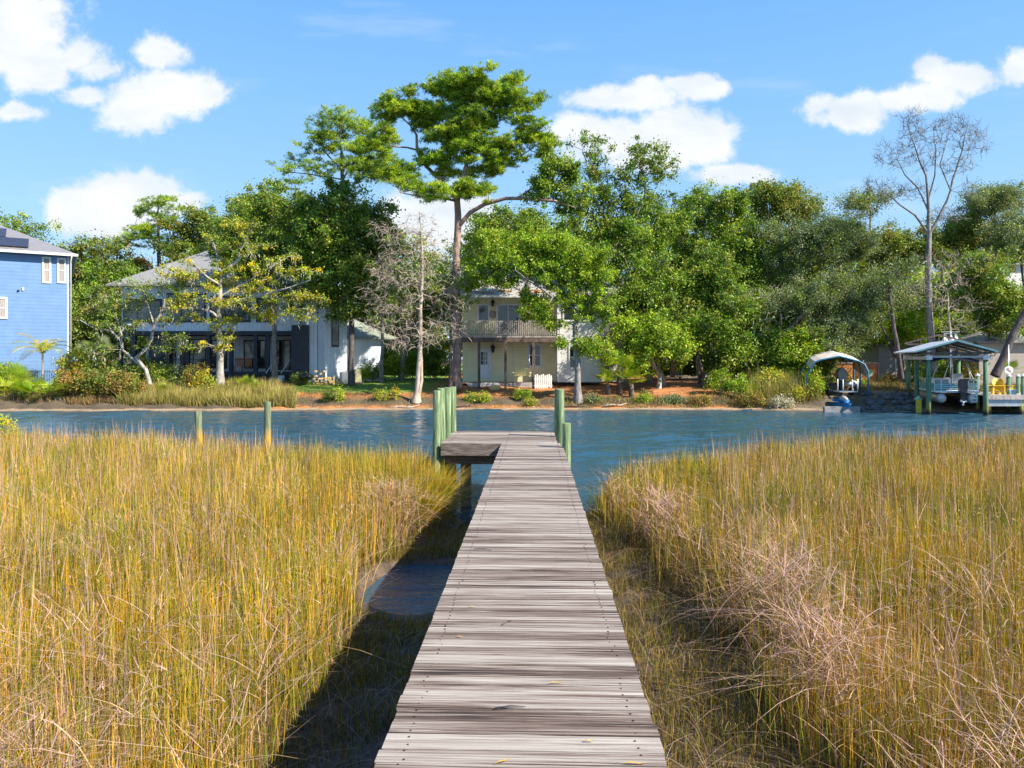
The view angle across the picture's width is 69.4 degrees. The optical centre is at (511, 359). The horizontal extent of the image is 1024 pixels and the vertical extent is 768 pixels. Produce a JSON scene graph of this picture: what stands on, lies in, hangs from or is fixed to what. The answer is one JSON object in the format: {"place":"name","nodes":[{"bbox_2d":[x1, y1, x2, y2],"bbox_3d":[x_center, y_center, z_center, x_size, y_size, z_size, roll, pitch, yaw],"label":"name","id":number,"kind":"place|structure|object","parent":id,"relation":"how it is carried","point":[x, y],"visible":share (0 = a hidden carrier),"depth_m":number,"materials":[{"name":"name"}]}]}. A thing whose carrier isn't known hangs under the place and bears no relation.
{"place":"outdoors","nodes":[
{"label":"outdoors","id":0,"kind":"place"},
{"bbox_2d":[118,194,186,266],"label":"pine tree","id":1,"kind":"object","parent":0,"point":[148,231],"visible":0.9,"depth_m":63.66,"materials":[{"name":"green plant"}]},
{"bbox_2d":[0,360,1020,412],"bbox_3d":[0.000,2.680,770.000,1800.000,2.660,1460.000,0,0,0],"label":"bank","id":2,"kind":"structure","parent":0,"point":[686,386],"depth_m":44.87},
{"bbox_2d":[0,207,71,242],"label":"oak tree","id":3,"kind":"object","parent":2,"relation":"on","point":[16,223],"visible":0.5,"depth_m":67.39,"materials":[{"name":"green plant"}]},
{"bbox_2d":[0,225,77,385],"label":"blue house","id":4,"kind":"structure","parent":2,"relation":"on","point":[34,288],"depth_m":49.02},
{"bbox_2d":[12,333,72,390],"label":"feather palm","id":5,"kind":"object","parent":2,"relation":"on","point":[45,345],"visible":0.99,"depth_m":46.43,"materials":[{"name":"green plant"}]},
{"bbox_2d":[51,344,97,378],"bbox_3d":[-27.534,0.556,46.434,3.031,3.032,2.454,0,0,0],"label":"bush","id":6,"kind":"object","parent":2,"relation":"on","point":[65,364],"visible":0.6,"depth_m":46.25,"materials":[{"name":"green plant"}]},
{"bbox_2d":[52,366,103,397],"bbox_3d":[-26.238,1.504,44.596,3.000,2.206,2.168,0,0,0],"label":"bush","id":7,"kind":"object","parent":2,"relation":"on","point":[74,387],"visible":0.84,"depth_m":44.29,"materials":[{"name":"green plant"}]},
{"bbox_2d":[53,231,137,366],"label":"oak tree","id":8,"kind":"object","parent":2,"relation":"on","point":[77,275],"visible":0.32,"depth_m":61.81,"materials":[{"name":"green plant"}]},
{"bbox_2d":[69,294,130,360],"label":"oak tree","id":9,"kind":"object","parent":2,"relation":"on","point":[84,332],"visible":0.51,"depth_m":55.29,"materials":[{"name":"green plant"}]},
{"bbox_2d":[76,364,126,397],"bbox_3d":[-24.939,1.346,44.889,3.601,2.259,2.360,0,0,0],"label":"bush","id":10,"kind":"object","parent":2,"relation":"on","point":[96,375],"visible":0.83,"depth_m":44.49,"materials":[{"name":"green plant"}]},
{"bbox_2d":[82,349,126,384],"bbox_3d":[-25.673,0.698,46.397,3.070,2.859,2.114,0,0,0],"label":"bush","id":11,"kind":"object","parent":2,"relation":"on","point":[111,359],"visible":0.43,"depth_m":46.37,"materials":[{"name":"green plant"}]},
{"bbox_2d":[69,252,143,367],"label":"oak tree","id":12,"kind":"object","parent":2,"relation":"on","point":[129,270],"visible":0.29,"depth_m":59.41,"materials":[{"name":"green plant"}]},
{"bbox_2d":[77,228,136,367],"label":"oak tree","id":13,"kind":"object","parent":2,"relation":"on","point":[102,242],"visible":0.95,"depth_m":61.81,"materials":[{"name":"green plant"}]},
{"bbox_2d":[89,237,156,368],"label":"oak tree","id":14,"kind":"object","parent":2,"relation":"on","point":[147,264],"visible":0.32,"depth_m":65.79,"materials":[{"name":"green plant"}]},
{"bbox_2d":[97,367,149,398],"bbox_3d":[-23.343,1.510,44.612,3.087,2.126,2.112,0,0,0],"label":"bush","id":15,"kind":"object","parent":2,"relation":"on","point":[130,383],"visible":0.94,"depth_m":44.31,"materials":[{"name":"green plant"}]},
{"bbox_2d":[78,273,192,383],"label":"live oak","id":16,"kind":"object","parent":2,"relation":"on","point":[113,302],"visible":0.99,"depth_m":45.49,"materials":[{"name":"green plant"}]},
{"bbox_2d":[120,354,176,385],"bbox_3d":[-22.735,0.788,46.491,3.531,2.936,2.079,0,0,0],"label":"bush","id":17,"kind":"object","parent":2,"relation":"on","point":[156,373],"visible":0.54,"depth_m":46.31,"materials":[{"name":"green plant"}]},
{"bbox_2d":[113,241,187,362],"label":"background tree","id":18,"kind":"object","parent":2,"relation":"on","point":[142,340],"visible":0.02,"depth_m":72.71,"materials":[{"name":"green plant"}]},
{"bbox_2d":[63,375,299,407],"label":"reed grass","id":19,"kind":"structure","parent":2,"relation":"on","point":[246,395],"depth_m":44.24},
{"bbox_2d":[147,195,230,262],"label":"oak tree","id":20,"kind":"object","parent":2,"relation":"on","point":[194,217],"visible":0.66,"depth_m":63.02,"materials":[{"name":"green plant"}]},
{"bbox_2d":[187,366,221,389],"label":"bush","id":21,"kind":"object","parent":2,"relation":"on","point":[204,377],"visible":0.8,"depth_m":45.45,"materials":[{"name":"yellow plant"}]},
{"bbox_2d":[154,213,335,383],"bbox_3d":[-16.106,-3.663,45.956,11.052,11.050,4.561,0,0,0],"label":"live oak","id":22,"kind":"object","parent":2,"relation":"on","point":[242,225],"visible":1,"depth_m":45.96,"materials":[{"name":"green plant"}]},
{"bbox_2d":[106,251,394,382],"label":"white house","id":23,"kind":"structure","parent":2,"relation":"on","point":[308,347],"depth_m":53.98,"materials":[{"name":"grey"}]},
{"bbox_2d":[123,299,161,321],"bbox_3d":[-26.945,-3.576,53.980,2.856,1.706,0.080,0,0,0],"label":"window","id":24,"kind":"structure","parent":23,"relation":"in","point":[129,316],"depth_m":53.99,"materials":[{"name":"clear glass"}]},
{"bbox_2d":[154,339,175,368],"bbox_3d":[-26.921,-0.443,56.980,2.086,2.278,0.080,0,0,0],"label":"window","id":25,"kind":"structure","parent":23,"relation":"in","point":[160,355],"depth_m":56.98,"materials":[{"name":"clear glass"}]},
{"bbox_2d":[166,293,205,321],"bbox_3d":[-23.753,-3.795,53.980,2.893,2.144,0.080,0,0,0],"label":"window","id":26,"kind":"structure","parent":23,"relation":"in","point":[200,313],"depth_m":53.99,"materials":[{"name":"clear glass"}]},
{"bbox_2d":[180,339,205,368],"bbox_3d":[-24.552,-0.443,56.980,1.970,2.278,0.080,0,0,0],"label":"window","id":27,"kind":"structure","parent":23,"relation":"in","point":[202,354],"depth_m":56.98,"materials":[{"name":"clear glass"}]},
{"bbox_2d":[209,296,250,321],"bbox_3d":[-20.560,-3.685,53.980,3.002,1.925,0.080,0,0,0],"label":"window","id":28,"kind":"structure","parent":23,"relation":"in","point":[244,316],"depth_m":53.99,"materials":[{"name":"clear glass"}]},
{"bbox_2d":[244,340,264,368],"bbox_3d":[-19.796,-0.404,56.980,1.701,2.201,0.080,0,0,0],"label":"window","id":29,"kind":"structure","parent":23,"relation":"in","point":[248,344],"depth_m":56.98,"materials":[{"name":"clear glass"}]},
{"bbox_2d":[277,340,290,369],"bbox_3d":[-17.581,-0.347,56.980,1.123,2.317,0.080,0,0,0],"label":"window","id":30,"kind":"structure","parent":23,"relation":"in","point":[283,346],"depth_m":56.98,"materials":[{"name":"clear glass"}]},
{"bbox_2d":[211,172,297,244],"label":"oak tree","id":31,"kind":"object","parent":2,"relation":"on","point":[278,187],"visible":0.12,"depth_m":64.90,"materials":[{"name":"green plant"}]},
{"bbox_2d":[192,186,318,381],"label":"oak tree","id":32,"kind":"object","parent":2,"relation":"on","point":[266,206],"visible":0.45,"depth_m":50.98,"materials":[{"name":"green plant"}]},
{"bbox_2d":[265,104,401,321],"bbox_3d":[-13.303,-8.536,55.087,10.165,20.522,4.240,0,0,0],"label":"pine tree","id":33,"kind":"object","parent":2,"relation":"on","point":[323,134],"visible":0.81,"depth_m":54.62,"materials":[{"name":"green plant"}]},
{"bbox_2d":[263,168,412,384],"bbox_3d":[-11.472,-5.459,50.144,9.444,14.386,6.532,0,0,0],"label":"magnolia tree","id":34,"kind":"object","parent":2,"relation":"on","point":[336,248],"visible":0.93,"depth_m":49.13,"materials":[{"name":"green plant"}]},
{"bbox_2d":[355,238,423,372],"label":"background tree","id":35,"kind":"object","parent":2,"relation":"on","point":[389,351],"visible":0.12,"depth_m":73.24,"materials":[{"name":"green plant"}]},
{"bbox_2d":[375,236,418,382],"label":"tree","id":36,"kind":"object","parent":2,"relation":"on","point":[381,373],"visible":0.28,"depth_m":51.88,"materials":[{"name":"green plant"}]},
{"bbox_2d":[384,353,413,380],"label":"bush","id":37,"kind":"object","parent":2,"relation":"on","point":[392,365],"visible":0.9,"depth_m":55.78,"materials":[{"name":"green plant"}]},
{"bbox_2d":[364,246,452,379],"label":"tree","id":38,"kind":"object","parent":2,"relation":"on","point":[426,313],"visible":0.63,"depth_m":55.44,"materials":[{"name":"green plant"}]},
{"bbox_2d":[347,213,478,403],"bbox_3d":[-6.024,-3.245,45.254,8.030,11.901,4.204,0,0,0],"label":"bare cypress","id":39,"kind":"object","parent":2,"relation":"on","point":[416,397],"visible":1,"depth_m":45.20,"materials":[{"name":"grey plant"}]},
{"bbox_2d":[386,223,461,373],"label":"background tree","id":40,"kind":"object","parent":2,"relation":"on","point":[427,326],"visible":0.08,"depth_m":76.29,"materials":[{"name":"green plant"}]},
{"bbox_2d":[416,341,448,379],"bbox_3d":[-5.984,0.048,57.024,3.525,3.022,2.426,0,0,0],"label":"bush","id":41,"kind":"object","parent":2,"relation":"on","point":[439,357],"visible":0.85,"depth_m":56.83,"materials":[{"name":"green plant"}]},
{"bbox_2d":[339,59,574,387],"bbox_3d":[-3.526,-8.496,47.234,14.858,20.590,5.546,0,0,0],"label":"pine tree","id":42,"kind":"object","parent":2,"relation":"on","point":[466,93],"visible":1,"depth_m":46.76,"materials":[{"name":"green plant"}]},
{"bbox_2d":[512,144,598,224],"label":"oak tree","id":43,"kind":"object","parent":42,"relation":"attached to","point":[543,185],"visible":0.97,"depth_m":45.95,"materials":[{"name":"green plant"}]},
{"bbox_2d":[435,250,487,386],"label":"tree","id":44,"kind":"object","parent":2,"relation":"on","point":[469,285],"visible":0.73,"depth_m":46.31,"materials":[{"name":"green plant"}]},
{"bbox_2d":[426,227,496,363],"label":"background tree","id":45,"kind":"object","parent":2,"relation":"on","point":[461,252],"visible":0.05,"depth_m":67.88,"materials":[{"name":"green plant"}]},
{"bbox_2d":[460,201,556,261],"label":"oak tree","id":46,"kind":"object","parent":2,"relation":"on","point":[486,220],"visible":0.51,"depth_m":55.82,"materials":[{"name":"green plant"}]},
{"bbox_2d":[0,367,1020,408],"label":"shore weeds","id":47,"kind":"object","parent":2,"relation":"on","point":[770,390],"visible":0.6,"depth_m":45.08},
{"bbox_2d":[459,220,628,403],"bbox_3d":[1.887,-2.969,45.215,10.523,11.330,4.679,0,0,0],"label":"oak tree","id":48,"kind":"object","parent":2,"relation":"on","point":[540,260],"visible":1,"depth_m":44.74,"materials":[{"name":"green plant"}]},
{"bbox_2d":[460,269,627,388],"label":"yellow house","id":49,"kind":"structure","parent":2,"relation":"on","point":[500,335],"depth_m":50.95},
{"bbox_2d":[496,304,519,335],"bbox_3d":[-0.258,-2.740,50.980,1.653,2.204,0.080,0,0,0],"label":"door","id":50,"kind":"structure","parent":49,"relation":"in","point":[504,312],"depth_m":50.98,"materials":[{"name":"white paint"}]},
{"bbox_2d":[548,116,681,382],"bbox_3d":[7.028,-7.320,51.242,9.483,17.870,4.808,0,0,0],"label":"sycamore tree","id":51,"kind":"object","parent":2,"relation":"on","point":[626,202],"visible":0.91,"depth_m":50.65,"materials":[{"name":"green plant"}]},
{"bbox_2d":[571,201,659,366],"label":"oak tree","id":52,"kind":"object","parent":2,"relation":"on","point":[623,227],"visible":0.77,"depth_m":49.63,"materials":[{"name":"green plant"}]},
{"bbox_2d":[597,349,637,394],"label":"fan palm","id":53,"kind":"object","parent":2,"relation":"on","point":[626,360],"visible":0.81,"depth_m":46.42,"materials":[{"name":"plant"}]},
{"bbox_2d":[607,224,690,374],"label":"background tree","id":54,"kind":"object","parent":2,"relation":"on","point":[625,269],"visible":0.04,"depth_m":68.90,"materials":[{"name":"green plant"}]},
{"bbox_2d":[594,297,705,388],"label":"oak tree","id":55,"kind":"object","parent":2,"relation":"on","point":[650,338],"visible":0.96,"depth_m":47.16,"materials":[{"name":"green plant"}]},
{"bbox_2d":[608,242,700,385],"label":"oak tree","id":56,"kind":"object","parent":2,"relation":"on","point":[639,285],"visible":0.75,"depth_m":49.30,"materials":[{"name":"green plant"}]},
{"bbox_2d":[628,187,707,377],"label":"oak tree","id":57,"kind":"object","parent":2,"relation":"on","point":[668,225],"visible":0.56,"depth_m":53.57,"materials":[{"name":"green plant"}]},
{"bbox_2d":[625,216,756,374],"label":"background tree","id":58,"kind":"object","parent":2,"relation":"on","point":[681,259],"visible":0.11,"depth_m":70.14,"materials":[{"name":"green plant"}]},
{"bbox_2d":[644,241,759,383],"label":"oak tree","id":59,"kind":"object","parent":2,"relation":"on","point":[709,273],"visible":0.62,"depth_m":50.22,"materials":[{"name":"green plant"}]},
{"bbox_2d":[651,299,759,387],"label":"oak tree","id":60,"kind":"object","parent":2,"relation":"on","point":[713,325],"visible":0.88,"depth_m":48.17,"materials":[{"name":"green plant"}]},
{"bbox_2d":[667,171,758,379],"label":"oak tree","id":61,"kind":"object","parent":2,"relation":"on","point":[732,201],"visible":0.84,"depth_m":55.49,"materials":[{"name":"green plant"}]},
{"bbox_2d":[702,365,734,395],"bbox_3d":[13.039,1.302,46.532,2.088,2.094,1.811,0,0,26],"label":"bush","id":62,"kind":"object","parent":2,"relation":"on","point":[713,383],"visible":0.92,"depth_m":46.42,"materials":[{"name":"green plant"}]},
{"bbox_2d":[722,371,755,397],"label":"bush","id":63,"kind":"object","parent":2,"relation":"on","point":[741,385],"visible":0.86,"depth_m":45.90,"materials":[{"name":"green plant"}]},
{"bbox_2d":[696,202,783,382],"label":"oak tree","id":64,"kind":"object","parent":2,"relation":"on","point":[736,237],"visible":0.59,"depth_m":51.95,"materials":[{"name":"green plant"}]},
{"bbox_2d":[698,215,786,374],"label":"background tree","id":65,"kind":"object","parent":2,"relation":"on","point":[760,299],"visible":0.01,"depth_m":71.10,"materials":[{"name":"green plant"}]},
{"bbox_2d":[730,390,770,407],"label":"bush","id":66,"kind":"object","parent":2,"relation":"on","point":[750,399],"visible":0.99,"depth_m":44.34,"materials":[{"name":"green plant"}]},
{"bbox_2d":[709,280,794,382],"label":"oak tree","id":67,"kind":"object","parent":2,"relation":"on","point":[745,347],"visible":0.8,"depth_m":48.40,"materials":[{"name":"green plant"}]},
{"bbox_2d":[723,172,829,363],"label":"oak tree","id":68,"kind":"object","parent":2,"relation":"on","point":[791,199],"visible":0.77,"depth_m":57.01,"materials":[{"name":"green plant"}]},
{"bbox_2d":[738,318,847,379],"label":"oak tree","id":69,"kind":"object","parent":2,"relation":"on","point":[803,343],"visible":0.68,"depth_m":47.84,"materials":[{"name":"green plant"}]},
{"bbox_2d":[742,193,869,347],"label":"juniper tree","id":70,"kind":"object","parent":2,"relation":"on","point":[812,241],"visible":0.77,"depth_m":51.10,"materials":[{"name":"green plant"}]},
{"bbox_2d":[763,254,858,373],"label":"leaning trunk tree","id":71,"kind":"object","parent":2,"relation":"on","point":[799,318],"visible":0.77,"depth_m":48.39,"materials":[{"name":"green plant"}]},
{"bbox_2d":[766,220,862,366],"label":"background tree","id":72,"kind":"object","parent":2,"relation":"on","point":[855,268],"visible":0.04,"depth_m":71.84,"materials":[{"name":"green plant"}]},
{"bbox_2d":[799,365,829,394],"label":"bush","id":73,"kind":"object","parent":2,"relation":"on","point":[813,377],"visible":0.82,"depth_m":44.95,"materials":[{"name":"green plant"}]},
{"bbox_2d":[752,268,887,368],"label":"juniper tree","id":74,"kind":"object","parent":2,"relation":"on","point":[853,325],"visible":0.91,"depth_m":48.16,"materials":[{"name":"green plant"}]},
{"bbox_2d":[797,349,868,398],"bbox_3d":[20.222,0.880,46.914,4.066,3.246,4.706,0,0,10],"label":"canopy","id":75,"kind":"object","parent":2,"relation":"on","point":[860,367],"visible":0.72,"depth_m":45.75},
{"bbox_2d":[803,206,890,361],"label":"juniper tree","id":76,"kind":"object","parent":2,"relation":"on","point":[864,245],"visible":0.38,"depth_m":52.95,"materials":[{"name":"green plant"}]},
{"bbox_2d":[803,306,902,361],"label":"oak tree","id":77,"kind":"object","parent":2,"relation":"on","point":[881,340],"visible":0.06,"depth_m":52.67,"materials":[{"name":"green plant"}]},
{"bbox_2d":[825,176,908,271],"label":"juniper tree","id":78,"kind":"object","parent":2,"relation":"on","point":[862,201],"visible":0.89,"depth_m":56.28,"materials":[{"name":"green plant"}]},
{"bbox_2d":[829,267,923,375],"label":"juniper tree","id":79,"kind":"object","parent":2,"relation":"on","point":[866,285],"visible":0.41,"depth_m":49.38,"materials":[{"name":"green plant"}]},
{"bbox_2d":[850,340,917,380],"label":"beige outbuilding","id":80,"kind":"structure","parent":2,"relation":"on","point":[887,360],"depth_m":55.00,"materials":[{"name":"grey"}]},
{"bbox_2d":[852,242,929,378],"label":"leaning trunk tree","id":81,"kind":"object","parent":2,"relation":"on","point":[887,277],"visible":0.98,"depth_m":47.36,"materials":[{"name":"green plant"}]},
{"bbox_2d":[853,291,946,371],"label":"oak tree","id":82,"kind":"object","parent":2,"relation":"on","point":[911,323],"visible":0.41,"depth_m":53.93,"materials":[{"name":"green plant"}]},
{"bbox_2d":[862,217,957,306],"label":"oak tree","id":83,"kind":"object","parent":2,"relation":"on","point":[904,242],"visible":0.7,"depth_m":55.69,"materials":[{"name":"green plant"}]},
{"bbox_2d":[896,261,957,366],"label":"background tree","id":84,"kind":"object","parent":2,"relation":"on","point":[916,279],"visible":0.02,"depth_m":70.49,"materials":[{"name":"green plant"}]},
{"bbox_2d":[860,103,998,372],"bbox_3d":[27.467,-8.077,49.015,9.224,17.938,2.850,0,0,0],"label":"bare tree","id":85,"kind":"object","parent":2,"relation":"on","point":[928,229],"visible":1,"depth_m":48.92,"materials":[{"name":"plant"}]},
{"bbox_2d":[913,215,977,322],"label":"oak tree","id":86,"kind":"object","parent":2,"relation":"on","point":[921,231],"visible":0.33,"depth_m":56.83,"materials":[{"name":"green plant"}]},
{"bbox_2d":[899,245,996,367],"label":"bare tree","id":87,"kind":"object","parent":2,"relation":"on","point":[949,321],"visible":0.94,"depth_m":48.34,"materials":[{"name":"grey plant"}]},
{"bbox_2d":[912,300,983,355],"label":"oak tree","id":88,"kind":"object","parent":2,"relation":"on","point":[955,326],"visible":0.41,"depth_m":55.34,"materials":[{"name":"green plant"}]},
{"bbox_2d":[920,249,978,335],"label":"background tree","id":89,"kind":"object","parent":2,"relation":"on","point":[936,294],"visible":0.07,"depth_m":67.42,"materials":[{"name":"green plant"}]},
{"bbox_2d":[916,332,1023,383],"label":"beige house","id":90,"kind":"structure","parent":2,"relation":"on","point":[1017,350],"depth_m":50.00,"materials":[{"name":"metal"}]},
{"bbox_2d":[931,204,1019,277],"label":"oak tree","id":91,"kind":"object","parent":2,"relation":"on","point":[972,223],"visible":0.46,"depth_m":56.52,"materials":[{"name":"green plant"}]},
{"bbox_2d":[938,241,1023,337],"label":"oak tree","id":92,"kind":"object","parent":2,"relation":"on","point":[969,271],"visible":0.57,"depth_m":49.85,"materials":[{"name":"green plant"}]},
{"bbox_2d":[945,174,1023,255],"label":"juniper tree","id":93,"kind":"object","parent":2,"relation":"on","point":[991,196],"visible":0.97,"depth_m":55.24,"materials":[{"name":"green plant"}]},
{"bbox_2d":[947,267,1023,343],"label":"oak tree","id":94,"kind":"object","parent":2,"relation":"on","point":[998,319],"visible":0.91,"depth_m":49.26,"materials":[{"name":"green plant"}]},
{"bbox_2d":[969,198,1023,285],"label":"juniper tree","id":95,"kind":"object","parent":2,"relation":"on","point":[1013,229],"visible":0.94,"depth_m":51.62,"materials":[{"name":"green plant"}]},
{"bbox_2d":[990,237,1023,377],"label":"leaning trunk tree","id":96,"kind":"object","parent":2,"relation":"on","point":[998,369],"visible":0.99,"depth_m":45.85,"materials":[{"name":"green plant"}]},
{"bbox_2d":[0,408,1023,614],"bbox_3d":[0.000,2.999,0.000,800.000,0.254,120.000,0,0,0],"label":"water","id":97,"kind":"structure","parent":0,"point":[601,440],"depth_m":32.01,"materials":[{"name":"blue liquid"}]},
{"bbox_2d":[264,401,270,452],"bbox_3d":[-6.387,2.398,19.300,0.189,2.605,0.189,0,0,0],"label":"mooring post","id":98,"kind":"object","parent":97,"relation":"in","point":[267,417],"visible":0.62,"depth_m":19.23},
{"bbox_2d":[893,334,998,414],"bbox_3d":[25.203,1.161,43.085,4.327,5.478,6.695,0,0,18],"label":"boat lift shelter","id":99,"kind":"object","parent":97,"relation":"in","point":[961,347],"visible":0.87,"depth_m":40.83,"materials":[{"name":"metal"}]},
{"bbox_2d":[919,351,979,405],"bbox_3d":[25.186,1.002,43.035,2.300,3.004,6.000,0,0,18],"label":"pontoon boat","id":100,"kind":"object","parent":99,"relation":"hanging from","point":[956,386],"visible":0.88,"depth_m":41.05,"materials":[{"name":"metal"}]},
{"bbox_2d":[957,393,1023,413],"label":"private pier","id":101,"kind":"structure","parent":97,"relation":"in","point":[1006,399],"depth_m":40.65,"materials":[{"name":"grey wood"}]},
{"bbox_2d":[0,0,1023,359],"label":"sky","id":102,"kind":"structure","parent":0,"point":[106,105],"materials":[{"name":"blue"}]},
{"bbox_2d":[18,515,1023,767],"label":"marsh mud","id":103,"kind":"structure","parent":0,"point":[384,567],"depth_m":6.46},
{"bbox_2d":[0,418,486,767],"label":"marsh grass","id":104,"kind":"structure","parent":103,"relation":"on","point":[154,535],"depth_m":7.69,"materials":[{"name":"plant"}]},
{"bbox_2d":[374,387,667,767],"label":"boardwalk","id":105,"kind":"structure","parent":103,"relation":"on","point":[535,573],"depth_m":4.35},
{"bbox_2d":[158,509,896,767],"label":"grass stubble","id":106,"kind":"object","parent":103,"relation":"on","point":[676,707],"depth_m":6.77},
{"bbox_2d":[579,418,1023,767],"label":"marsh grass","id":107,"kind":"structure","parent":103,"relation":"on","point":[842,556],"depth_m":7.80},
{"bbox_2d":[834,362,878,380],"bbox_3d":[24.193,0.927,51.999,3.182,1.445,0.122,0,0,0],"label":"orange fence panel","id":108,"kind":"object","parent":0,"point":[873,368],"visible":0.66,"depth_m":52.00,"materials":[{"name":"grey wood"}]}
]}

